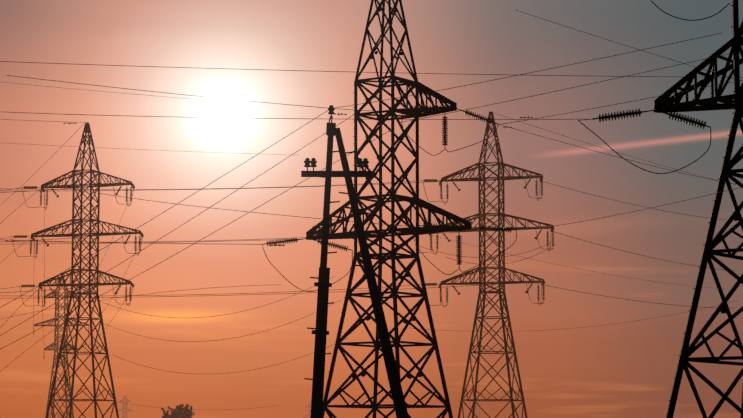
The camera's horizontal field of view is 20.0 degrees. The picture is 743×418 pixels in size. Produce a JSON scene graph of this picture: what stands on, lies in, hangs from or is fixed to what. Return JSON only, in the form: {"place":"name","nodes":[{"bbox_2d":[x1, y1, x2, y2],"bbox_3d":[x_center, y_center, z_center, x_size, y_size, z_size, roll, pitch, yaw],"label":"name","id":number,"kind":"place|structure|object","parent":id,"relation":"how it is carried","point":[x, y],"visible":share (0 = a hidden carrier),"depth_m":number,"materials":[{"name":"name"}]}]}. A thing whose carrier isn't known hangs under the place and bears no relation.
{"place":"outdoors","nodes":[
{"label":"outdoors","id":0,"kind":"place"},
{"bbox_2d":[118,395,132,417],"bbox_3d":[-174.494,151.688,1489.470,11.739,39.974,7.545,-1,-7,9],"label":"pylon","id":1,"kind":"structure","parent":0,"point":[125,401],"depth_m":1490.80,"materials":[{"name":"metal"}]},
{"bbox_2d":[303,401,310,417],"bbox_3d":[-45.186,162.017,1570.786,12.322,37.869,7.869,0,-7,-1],"label":"pylon","id":2,"kind":"structure","parent":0,"point":[309,406],"depth_m":1572.52,"materials":[{"name":"metal"}]},
{"bbox_2d":[0,0,742,417],"label":"sky","id":3,"kind":"structure","parent":0,"point":[628,369],"materials":[{"name":"orange"}]},
{"bbox_2d":[472,398,485,417],"bbox_3d":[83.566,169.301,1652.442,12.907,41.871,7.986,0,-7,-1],"label":"pylon","id":4,"kind":"structure","parent":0,"point":[476,412],"depth_m":1653.05,"materials":[{"name":"metal"}]},
{"bbox_2d":[673,401,684,417],"bbox_3d":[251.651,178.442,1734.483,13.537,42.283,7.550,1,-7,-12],"label":"pylon","id":5,"kind":"structure","parent":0,"point":[676,406],"depth_m":1735.78,"materials":[{"name":"metal"}]},
{"label":"ground","id":6,"kind":"structure","parent":0,"visible":0},
{"bbox_2d":[33,275,88,417],"bbox_3d":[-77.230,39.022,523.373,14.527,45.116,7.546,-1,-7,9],"label":"pylon","id":7,"kind":"object","parent":6,"relation":"on","point":[53,345],"visible":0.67,"depth_m":524.01,"materials":[{"name":"metal"}]},
{"bbox_2d":[12,122,143,417],"bbox_3d":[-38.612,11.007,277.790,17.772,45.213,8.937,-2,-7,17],"label":"pylon","id":8,"kind":"object","parent":6,"relation":"on","point":[73,220],"visible":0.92,"depth_m":277.97,"materials":[{"name":"metal"}]},
{"bbox_2d":[0,1,742,409],"bbox_3d":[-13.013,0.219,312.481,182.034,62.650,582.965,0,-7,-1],"label":"conductors","id":9,"kind":"object","parent":8,"relation":"attached to","point":[158,241],"visible":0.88,"depth_m":172.75,"materials":[{"name":"grey metal"}]},
{"bbox_2d":[161,404,194,417],"bbox_3d":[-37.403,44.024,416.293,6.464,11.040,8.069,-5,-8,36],"label":"poplar tree","id":10,"kind":"object","parent":6,"relation":"on","point":[177,412],"visible":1,"depth_m":416.33,"materials":[{"name":"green plant"}]},
{"bbox_2d":[301,105,408,417],"bbox_3d":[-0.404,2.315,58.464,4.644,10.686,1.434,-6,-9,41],"label":"a-frame pole","id":11,"kind":"object","parent":6,"relation":"on","point":[320,331],"visible":1,"depth_m":59.28,"materials":[{"name":"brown wood"}]},
{"bbox_2d":[262,0,515,417],"bbox_3d":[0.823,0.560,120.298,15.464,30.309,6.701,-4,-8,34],"label":"pylon","id":12,"kind":"object","parent":6,"relation":"on","point":[428,227],"visible":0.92,"depth_m":119.84,"materials":[{"name":"metal"}]},
{"bbox_2d":[423,111,553,417],"bbox_3d":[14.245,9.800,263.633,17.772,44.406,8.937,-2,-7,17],"label":"pylon","id":13,"kind":"object","parent":6,"relation":"on","point":[500,268],"visible":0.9,"depth_m":263.71,"materials":[{"name":"metal"}]},
{"bbox_2d":[592,0,742,417],"bbox_3d":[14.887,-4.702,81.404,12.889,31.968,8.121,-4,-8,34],"label":"pylon","id":14,"kind":"object","parent":6,"relation":"on","point":[664,104],"visible":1,"depth_m":80.58,"materials":[{"name":"metal"}]}
]}

